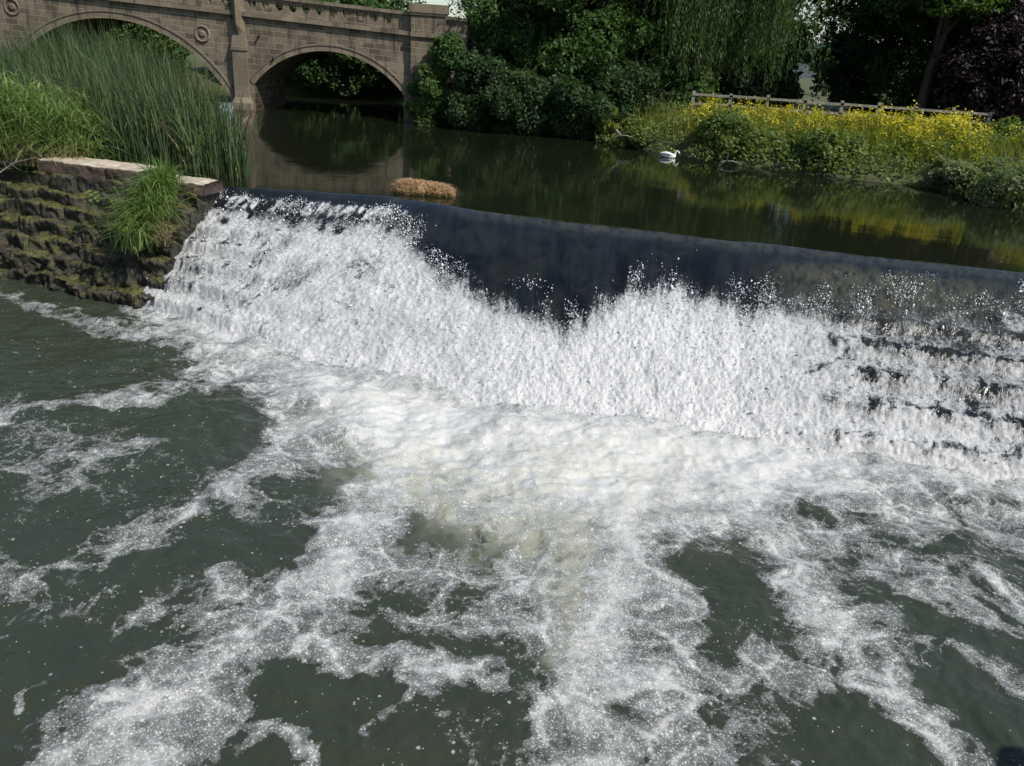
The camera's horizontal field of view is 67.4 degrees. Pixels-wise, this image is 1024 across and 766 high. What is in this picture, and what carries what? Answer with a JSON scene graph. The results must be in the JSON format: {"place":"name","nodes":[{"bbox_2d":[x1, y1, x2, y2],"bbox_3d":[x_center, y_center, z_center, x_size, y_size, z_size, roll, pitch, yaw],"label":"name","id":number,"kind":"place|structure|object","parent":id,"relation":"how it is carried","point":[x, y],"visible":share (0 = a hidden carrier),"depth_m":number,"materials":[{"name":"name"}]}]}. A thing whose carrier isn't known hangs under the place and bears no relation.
{"place":"outdoors","nodes":[
{"label":"outdoors","id":0,"kind":"place"},
{"bbox_2d":[0,279,1023,765],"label":"pool water","id":1,"kind":"structure","parent":0,"point":[250,551],"depth_m":9.52,"materials":[{"name":"liquid"}]},
{"bbox_2d":[0,89,1023,272],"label":"river water","id":2,"kind":"structure","parent":0,"point":[341,145],"depth_m":23.52,"materials":[{"name":"green liquid"}]},
{"bbox_2d":[0,4,265,180],"bbox_3d":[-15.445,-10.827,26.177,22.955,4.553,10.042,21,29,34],"label":"reed bed","id":3,"kind":"object","parent":2,"relation":"in","point":[115,90],"visible":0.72,"depth_m":21.43,"materials":[{"name":"green plant"}]},
{"bbox_2d":[389,177,460,196],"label":"straw clump","id":4,"kind":"object","parent":2,"relation":"on","point":[411,186],"visible":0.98,"depth_m":20.06,"materials":[{"name":"beige plant"}]},
{"bbox_2d":[660,150,679,157],"bbox_3d":[6.512,-9.448,31.723,0.800,0.366,0.366,-2,24,-14],"label":"swan","id":5,"kind":"object","parent":2,"relation":"on","point":[667,154],"visible":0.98,"depth_m":31.62,"materials":[{"name":"white"}]},
{"bbox_2d":[718,155,739,165],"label":"dead branch","id":6,"kind":"object","parent":2,"relation":"on","point":[726,161],"visible":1,"depth_m":30.23,"materials":[{"name":"grey wood"}]},
{"bbox_2d":[101,39,1022,231],"bbox_3d":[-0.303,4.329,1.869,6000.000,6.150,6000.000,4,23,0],"label":"ground","id":7,"kind":"structure","parent":0,"point":[291,88],"depth_m":33.45,"materials":[{"name":"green plant"}]},
{"bbox_2d":[0,75,117,167],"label":"grass clump","id":8,"kind":"object","parent":7,"relation":"on","point":[41,127],"visible":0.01,"depth_m":20.32,"materials":[{"name":"green plant"}]},
{"bbox_2d":[0,61,141,169],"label":"grass clump","id":9,"kind":"object","parent":7,"relation":"on","point":[57,134],"visible":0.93,"depth_m":19.59,"materials":[{"name":"green plant"}]},
{"bbox_2d":[0,156,223,308],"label":"weir abutment","id":10,"kind":"object","parent":7,"relation":"on","point":[42,210],"visible":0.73,"depth_m":18.84,"materials":[{"name":"stone"}]},
{"bbox_2d":[0,151,35,172],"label":"bare twig","id":11,"kind":"object","parent":10,"relation":"on","point":[13,163],"visible":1,"depth_m":17.53,"materials":[{"name":"grey wood"}]},
{"bbox_2d":[85,190,100,207],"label":"seedling","id":12,"kind":"object","parent":10,"relation":"on","point":[91,199],"visible":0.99,"depth_m":17.92,"materials":[{"name":"green plant"}]},
{"bbox_2d":[68,150,219,257],"bbox_3d":[-8.341,-4.243,17.870,3.947,2.278,3.691,-16,31,-39],"label":"grass tuft","id":13,"kind":"object","parent":10,"relation":"on","point":[143,217],"visible":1,"depth_m":17.59,"materials":[{"name":"green plant"}]},
{"bbox_2d":[78,23,192,73],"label":"tree","id":14,"kind":"object","parent":7,"relation":"on","point":[161,37],"visible":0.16,"depth_m":46.72,"materials":[{"name":"green plant"}]},
{"bbox_2d":[0,0,473,121],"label":"stone bridge","id":15,"kind":"structure","parent":7,"relation":"on","point":[266,48],"depth_m":37.80,"materials":[{"name":"stone"}]},
{"bbox_2d":[255,2,308,81],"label":"tree","id":16,"kind":"object","parent":7,"relation":"on","point":[280,9],"visible":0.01,"depth_m":49.93,"materials":[{"name":"green plant"}]},
{"bbox_2d":[289,0,393,98],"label":"tree","id":17,"kind":"object","parent":7,"relation":"on","point":[323,72],"visible":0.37,"depth_m":49.49,"materials":[{"name":"green plant"}]},
{"bbox_2d":[358,8,408,96],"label":"tree","id":18,"kind":"object","parent":7,"relation":"on","point":[392,85],"visible":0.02,"depth_m":51.55,"materials":[{"name":"green plant"}]},
{"bbox_2d":[374,0,426,10],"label":"tree","id":19,"kind":"object","parent":7,"relation":"on","point":[396,4],"visible":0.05,"depth_m":65.45,"materials":[{"name":"green plant"}]},
{"bbox_2d":[403,61,455,125],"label":"overhanging shrub","id":20,"kind":"object","parent":7,"relation":"on","point":[427,85],"visible":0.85,"depth_m":37.40,"materials":[{"name":"green plant"}]},
{"bbox_2d":[426,32,472,125],"bbox_3d":[-2.748,-14.611,37.464,3.028,4.630,2.284,4,23,0],"label":"overhanging shrub","id":21,"kind":"object","parent":7,"relation":"on","point":[446,51],"visible":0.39,"depth_m":36.61,"materials":[{"name":"green plant"}]},
{"bbox_2d":[442,48,518,130],"bbox_3d":[-1.496,-14.025,37.137,3.682,3.977,3.397,4,23,0],"label":"overhanging shrub","id":22,"kind":"object","parent":7,"relation":"on","point":[487,71],"visible":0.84,"depth_m":36.45,"materials":[{"name":"green plant"}]},
{"bbox_2d":[479,66,552,135],"bbox_3d":[0.223,-13.294,36.526,3.576,3.366,3.622,4,23,0],"label":"overhanging shrub","id":23,"kind":"object","parent":7,"relation":"on","point":[500,98],"visible":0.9,"depth_m":35.57,"materials":[{"name":"green plant"}]},
{"bbox_2d":[466,0,571,101],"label":"leafy tree","id":24,"kind":"object","parent":7,"relation":"on","point":[532,22],"visible":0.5,"depth_m":37.86,"materials":[{"name":"green plant"}]},
{"bbox_2d":[445,0,689,91],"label":"bushy tree","id":25,"kind":"object","parent":7,"relation":"on","point":[579,47],"visible":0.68,"depth_m":36.87,"materials":[{"name":"green plant"}]},
{"bbox_2d":[528,74,617,139],"bbox_3d":[2.778,-12.793,36.084,4.220,3.200,3.190,4,23,0],"label":"overhanging shrub","id":26,"kind":"object","parent":7,"relation":"on","point":[576,100],"visible":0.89,"depth_m":35.44,"materials":[{"name":"green plant"}]},
{"bbox_2d":[592,106,619,141],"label":"waterside shrub","id":27,"kind":"object","parent":7,"relation":"on","point":[599,126],"visible":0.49,"depth_m":35.52,"materials":[{"name":"green plant"}]},
{"bbox_2d":[583,53,667,129],"bbox_3d":[5.558,-13.920,37.365,4.605,3.901,4.295,4,23,0],"label":"overhanging shrub","id":28,"kind":"object","parent":7,"relation":"on","point":[625,92],"visible":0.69,"depth_m":36.34,"materials":[{"name":"green plant"}]},
{"bbox_2d":[580,0,675,85],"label":"shade tree","id":29,"kind":"object","parent":7,"relation":"on","point":[646,50],"depth_m":45.85,"materials":[{"name":"green plant"}]},
{"bbox_2d":[610,124,653,148],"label":"waterside shrub","id":30,"kind":"object","parent":7,"relation":"on","point":[640,136],"visible":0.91,"depth_m":33.77,"materials":[{"name":"green plant"}]},
{"bbox_2d":[614,52,673,104],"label":"shrub","id":31,"kind":"object","parent":7,"relation":"on","point":[661,88],"visible":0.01,"depth_m":39.56,"materials":[{"name":"green plant"}]},
{"bbox_2d":[660,90,679,117],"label":"waterside shrub","id":32,"kind":"object","parent":7,"relation":"on","point":[665,93],"visible":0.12,"depth_m":38.50,"materials":[{"name":"green plant"}]},
{"bbox_2d":[687,109,704,137],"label":"flowering weed","id":33,"kind":"object","parent":7,"relation":"on","point":[695,122],"visible":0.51,"depth_m":33.36,"materials":[{"name":"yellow plant"}]},
{"bbox_2d":[665,65,738,112],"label":"shrub","id":34,"kind":"object","parent":7,"relation":"on","point":[706,85],"visible":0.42,"depth_m":38.30,"materials":[{"name":"green plant"}]},
{"bbox_2d":[695,98,709,129],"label":"flowering weed","id":35,"kind":"object","parent":7,"relation":"on","point":[705,107],"visible":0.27,"depth_m":33.60,"materials":[{"name":"yellow plant"}]},
{"bbox_2d":[475,0,934,114],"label":"woodland","id":36,"kind":"object","parent":7,"relation":"on","point":[842,10],"visible":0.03,"depth_m":53.44,"materials":[{"name":"green plant"}]},
{"bbox_2d":[587,0,825,100],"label":"willow tree","id":37,"kind":"object","parent":7,"relation":"on","point":[711,21],"visible":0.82,"depth_m":37.15,"materials":[{"name":"green plant"}]},
{"bbox_2d":[697,89,719,119],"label":"flowering weed","id":38,"kind":"object","parent":7,"relation":"on","point":[709,109],"visible":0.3,"depth_m":34.21,"materials":[{"name":"yellow plant"}]},
{"bbox_2d":[698,93,727,117],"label":"flowering weed","id":39,"kind":"object","parent":7,"relation":"on","point":[708,104],"visible":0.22,"depth_m":34.41,"materials":[{"name":"yellow plant"}]},
{"bbox_2d":[695,108,784,162],"bbox_3d":[9.377,-9.943,31.748,3.532,2.666,3.546,4,23,0],"label":"waterside shrub","id":40,"kind":"object","parent":7,"relation":"on","point":[720,132],"visible":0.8,"depth_m":31.01,"materials":[{"name":"green plant"}]},
{"bbox_2d":[704,58,777,111],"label":"shrub","id":41,"kind":"object","parent":7,"relation":"on","point":[743,86],"visible":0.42,"depth_m":41.91,"materials":[{"name":"green plant"}]},
{"bbox_2d":[679,0,802,76],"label":"shade tree","id":42,"kind":"object","parent":7,"relation":"on","point":[793,66],"visible":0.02,"depth_m":45.88,"materials":[{"name":"green plant"}]},
{"bbox_2d":[734,97,754,116],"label":"flowering weed","id":43,"kind":"object","parent":7,"relation":"on","point":[747,105],"visible":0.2,"depth_m":33.69,"materials":[{"name":"yellow plant"}]},
{"bbox_2d":[733,98,758,115],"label":"flowering weed","id":44,"kind":"object","parent":7,"relation":"on","point":[754,107],"visible":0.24,"depth_m":34.15,"materials":[{"name":"yellow plant"}]},
{"bbox_2d":[748,96,772,124],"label":"flowering weed","id":45,"kind":"object","parent":7,"relation":"on","point":[760,107],"visible":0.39,"depth_m":34.47,"materials":[{"name":"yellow plant"}]},
{"bbox_2d":[754,109,779,128],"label":"flowering weed","id":46,"kind":"object","parent":7,"relation":"on","point":[765,119],"visible":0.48,"depth_m":32.17,"materials":[{"name":"green plant"}]},
{"bbox_2d":[739,18,813,111],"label":"shrub","id":47,"kind":"object","parent":7,"relation":"on","point":[790,88],"visible":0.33,"depth_m":45.02,"materials":[{"name":"green plant"}]},
{"bbox_2d":[764,113,791,141],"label":"flowering weed","id":48,"kind":"object","parent":7,"relation":"on","point":[776,126],"visible":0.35,"depth_m":31.64,"materials":[{"name":"yellow plant"}]},
{"bbox_2d":[592,99,1023,193],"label":"bank brambles","id":49,"kind":"object","parent":7,"relation":"on","point":[873,167],"visible":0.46,"depth_m":29.93,"materials":[{"name":"green plant"}]},
{"bbox_2d":[794,104,821,125],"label":"flowering weed","id":50,"kind":"object","parent":7,"relation":"on","point":[807,117],"visible":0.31,"depth_m":32.01,"materials":[{"name":"yellow plant"}]},
{"bbox_2d":[796,101,834,129],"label":"flowering weed","id":51,"kind":"object","parent":7,"relation":"on","point":[825,117],"visible":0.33,"depth_m":31.56,"materials":[{"name":"yellow plant"}]},
{"bbox_2d":[808,108,823,129],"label":"flowering weed","id":52,"kind":"object","parent":7,"relation":"on","point":[817,121],"visible":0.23,"depth_m":30.53,"materials":[{"name":"yellow plant"}]},
{"bbox_2d":[803,44,838,96],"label":"distant tree","id":53,"kind":"object","parent":7,"relation":"on","point":[814,71],"visible":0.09,"depth_m":88.66,"materials":[{"name":"green plant"}]},
{"bbox_2d":[771,125,871,174],"bbox_3d":[12.325,-8.975,30.273,3.985,2.249,3.055,4,23,0],"label":"waterside shrub","id":54,"kind":"object","parent":7,"relation":"on","point":[822,144],"visible":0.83,"depth_m":29.50,"materials":[{"name":"green plant"}]},
{"bbox_2d":[633,94,1023,173],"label":"meadow grass","id":55,"kind":"structure","parent":7,"relation":"on","point":[1002,150],"depth_m":30.20,"materials":[{"name":"green plant"}]},
{"bbox_2d":[820,115,842,130],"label":"flowering weed","id":56,"kind":"object","parent":7,"relation":"on","point":[833,122],"visible":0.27,"depth_m":31.01,"materials":[{"name":"yellow plant"}]},
{"bbox_2d":[689,91,992,127],"bbox_3d":[15.511,-12.518,36.488,14.160,1.760,0.160,4,23,0],"label":"wooden fence","id":57,"kind":"object","parent":7,"relation":"on","point":[841,104],"visible":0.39,"depth_m":36.16,"materials":[{"name":"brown wood"}]},
{"bbox_2d":[846,112,855,132],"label":"flowering weed","id":58,"kind":"object","parent":7,"relation":"on","point":[850,124],"visible":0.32,"depth_m":31.35,"materials":[{"name":"yellow plant"}]},
{"bbox_2d":[854,108,876,131],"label":"flowering weed","id":59,"kind":"object","parent":7,"relation":"on","point":[871,117],"visible":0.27,"depth_m":31.77,"materials":[{"name":"yellow plant"}]},
{"bbox_2d":[853,106,888,141],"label":"flowering weed","id":60,"kind":"object","parent":7,"relation":"on","point":[881,124],"visible":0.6,"depth_m":30.74,"materials":[{"name":"yellow plant"}]},
{"bbox_2d":[825,1,918,119],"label":"shrub","id":61,"kind":"object","parent":7,"relation":"on","point":[852,53],"visible":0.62,"depth_m":46.05,"materials":[{"name":"green plant"}]},
{"bbox_2d":[868,115,887,148],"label":"flowering weed","id":62,"kind":"object","parent":7,"relation":"on","point":[878,136],"visible":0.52,"depth_m":30.36,"materials":[{"name":"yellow plant"}]},
{"bbox_2d":[866,103,903,126],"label":"flowering weed","id":63,"kind":"object","parent":7,"relation":"on","point":[882,112],"visible":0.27,"depth_m":32.36,"materials":[{"name":"yellow plant"}]},
{"bbox_2d":[882,119,899,147],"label":"flowering weed","id":64,"kind":"object","parent":7,"relation":"on","point":[890,132],"visible":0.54,"depth_m":30.56,"materials":[{"name":"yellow plant"}]},
{"bbox_2d":[880,110,904,139],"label":"flowering weed","id":65,"kind":"object","parent":7,"relation":"on","point":[890,119],"visible":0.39,"depth_m":30.98,"materials":[{"name":"yellow plant"}]},
{"bbox_2d":[889,118,908,136],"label":"flowering weed","id":66,"kind":"object","parent":7,"relation":"on","point":[896,127],"visible":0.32,"depth_m":30.94,"materials":[{"name":"yellow plant"}]},
{"bbox_2d":[895,117,908,150],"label":"flowering weed","id":67,"kind":"object","parent":7,"relation":"on","point":[901,133],"visible":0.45,"depth_m":30.39,"materials":[{"name":"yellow plant"}]},
{"bbox_2d":[886,112,917,142],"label":"flowering weed","id":68,"kind":"object","parent":7,"relation":"on","point":[897,123],"visible":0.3,"depth_m":31.13,"materials":[{"name":"yellow plant"}]},
{"bbox_2d":[894,114,921,135],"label":"flowering weed","id":69,"kind":"object","parent":7,"relation":"on","point":[913,123],"visible":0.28,"depth_m":30.99,"materials":[{"name":"yellow plant"}]},
{"bbox_2d":[898,100,930,130],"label":"flowering weed","id":70,"kind":"object","parent":7,"relation":"on","point":[914,118],"visible":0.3,"depth_m":31.46,"materials":[{"name":"yellow plant"}]},
{"bbox_2d":[885,71,945,123],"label":"shrub","id":71,"kind":"object","parent":7,"relation":"on","point":[910,92],"visible":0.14,"depth_m":41.21,"materials":[{"name":"green plant"}]},
{"bbox_2d":[901,127,932,156],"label":"flowering weed","id":72,"kind":"object","parent":7,"relation":"on","point":[908,144],"visible":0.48,"depth_m":29.72,"materials":[{"name":"yellow plant"}]},
{"bbox_2d":[904,121,937,155],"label":"flowering weed","id":73,"kind":"object","parent":7,"relation":"on","point":[913,133],"visible":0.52,"depth_m":29.69,"materials":[{"name":"yellow plant"}]},
{"bbox_2d":[904,126,942,159],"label":"flowering weed","id":74,"kind":"object","parent":7,"relation":"on","point":[914,141],"visible":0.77,"depth_m":29.31,"materials":[{"name":"yellow plant"}]},
{"bbox_2d":[910,119,937,136],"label":"flowering weed","id":75,"kind":"object","parent":7,"relation":"on","point":[926,127],"visible":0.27,"depth_m":30.76,"materials":[{"name":"yellow plant"}]},
{"bbox_2d":[916,122,933,159],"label":"flowering weed","id":76,"kind":"object","parent":7,"relation":"on","point":[928,132],"visible":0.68,"depth_m":29.36,"materials":[{"name":"yellow plant"}]},
{"bbox_2d":[919,121,939,146],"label":"flowering weed","id":77,"kind":"object","parent":7,"relation":"on","point":[926,134],"visible":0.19,"depth_m":29.99,"materials":[{"name":"yellow plant"}]},
{"bbox_2d":[849,0,1011,115],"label":"broad tree","id":78,"kind":"object","parent":7,"relation":"on","point":[957,34],"visible":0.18,"depth_m":43.36,"materials":[{"name":"green plant"}]},
{"bbox_2d":[926,139,940,164],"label":"flowering weed","id":79,"kind":"object","parent":7,"relation":"on","point":[935,151],"visible":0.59,"depth_m":28.78,"materials":[{"name":"yellow plant"}]},
{"bbox_2d":[934,108,951,141],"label":"flowering weed","id":80,"kind":"object","parent":7,"relation":"on","point":[942,128],"visible":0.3,"depth_m":30.92,"materials":[{"name":"yellow plant"}]},
{"bbox_2d":[931,111,955,142],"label":"flowering weed","id":81,"kind":"object","parent":7,"relation":"on","point":[943,125],"visible":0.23,"depth_m":30.59,"materials":[{"name":"yellow plant"}]},
{"bbox_2d":[867,0,1023,121],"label":"broad tree","id":82,"kind":"object","parent":7,"relation":"on","point":[946,22],"visible":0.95,"depth_m":37.11,"materials":[{"name":"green plant"}]},
{"bbox_2d":[926,111,964,133],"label":"flowering weed","id":83,"kind":"object","parent":7,"relation":"on","point":[940,120],"visible":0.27,"depth_m":31.32,"materials":[{"name":"yellow plant"}]},
{"bbox_2d":[934,119,961,141],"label":"flowering weed","id":84,"kind":"object","parent":7,"relation":"on","point":[947,130],"visible":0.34,"depth_m":30.18,"materials":[{"name":"yellow plant"}]},
{"bbox_2d":[914,155,983,195],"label":"waterside shrub","id":85,"kind":"object","parent":7,"relation":"on","point":[950,173],"visible":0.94,"depth_m":26.81,"materials":[{"name":"green plant"}]},
{"bbox_2d":[940,110,967,142],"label":"flowering weed","id":86,"kind":"object","parent":7,"relation":"on","point":[956,126],"visible":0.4,"depth_m":29.64,"materials":[{"name":"yellow plant"}]},
{"bbox_2d":[949,127,965,159],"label":"flowering weed","id":87,"kind":"object","parent":7,"relation":"on","point":[957,141],"visible":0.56,"depth_m":29.01,"materials":[{"name":"yellow plant"}]},
{"bbox_2d":[939,125,976,158],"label":"flowering weed","id":88,"kind":"object","parent":7,"relation":"on","point":[955,141],"visible":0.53,"depth_m":29.17,"materials":[{"name":"yellow plant"}]},
{"bbox_2d":[943,110,974,131],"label":"flowering weed","id":89,"kind":"object","parent":7,"relation":"on","point":[964,118],"visible":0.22,"depth_m":31.94,"materials":[{"name":"yellow plant"}]},
{"bbox_2d":[953,117,970,148],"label":"flowering weed","id":90,"kind":"object","parent":7,"relation":"on","point":[961,132],"visible":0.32,"depth_m":29.37,"materials":[{"name":"yellow plant"}]},
{"bbox_2d":[950,105,983,145],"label":"flowering weed","id":91,"kind":"object","parent":7,"relation":"on","point":[957,118],"visible":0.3,"depth_m":30.91,"materials":[{"name":"yellow plant"}]},
{"bbox_2d":[952,130,982,154],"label":"flowering weed","id":92,"kind":"object","parent":7,"relation":"on","point":[968,143],"visible":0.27,"depth_m":29.36,"materials":[{"name":"yellow plant"}]},
{"bbox_2d":[929,0,1023,129],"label":"copper tree","id":93,"kind":"object","parent":7,"relation":"on","point":[982,71],"visible":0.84,"depth_m":36.39,"materials":[{"name":"purple plant"}]},
{"bbox_2d":[966,120,993,164],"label":"flowering weed","id":94,"kind":"object","parent":7,"relation":"on","point":[983,145],"visible":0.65,"depth_m":28.29,"materials":[{"name":"yellow plant"}]},
{"bbox_2d":[967,146,993,169],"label":"flowering weed","id":95,"kind":"object","parent":7,"relation":"on","point":[978,158],"visible":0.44,"depth_m":28.13,"materials":[{"name":"yellow plant"}]},
{"bbox_2d":[970,116,1006,138],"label":"flowering weed","id":96,"kind":"object","parent":7,"relation":"on","point":[979,129],"visible":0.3,"depth_m":31.70,"materials":[{"name":"yellow plant"}]},
{"bbox_2d":[963,155,1023,207],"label":"waterside shrub","id":97,"kind":"object","parent":7,"relation":"on","point":[996,188],"visible":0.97,"depth_m":24.72,"materials":[{"name":"green plant"}]},
{"bbox_2d":[981,115,1023,150],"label":"waterside shrub","id":98,"kind":"object","parent":7,"relation":"on","point":[1004,126],"visible":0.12,"depth_m":31.90,"materials":[{"name":"green plant"}]},
{"bbox_2d":[1007,124,1023,153],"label":"flowering weed","id":99,"kind":"object","parent":7,"relation":"on","point":[1013,136],"visible":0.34,"depth_m":30.11,"materials":[{"name":"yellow plant"}]},
{"bbox_2d":[1013,130,1023,154],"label":"flowering weed","id":100,"kind":"object","parent":7,"relation":"on","point":[1014,138],"visible":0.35,"depth_m":29.64,"materials":[{"name":"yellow plant"}]},
{"bbox_2d":[198,0,953,83],"bbox_3d":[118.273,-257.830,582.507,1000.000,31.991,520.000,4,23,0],"label":"hill","id":101,"kind":"structure","parent":0,"point":[805,74],"depth_m":433.74,"materials":[{"name":"green plant"}]},
{"bbox_2d":[138,186,1023,483],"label":"weir water","id":102,"kind":"structure","parent":0,"point":[584,266],"depth_m":15.52,"materials":[{"name":"white liquid"}]},
{"bbox_2d":[145,189,1023,473],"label":"spray","id":103,"kind":"object","parent":102,"relation":"on","point":[383,213],"visible":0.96,"depth_m":15.55,"materials":[{"name":"liquid"}]},
{"bbox_2d":[388,0,930,42],"label":"sky","id":104,"kind":"structure","parent":0,"point":[436,2],"materials":[{"name":"white"}]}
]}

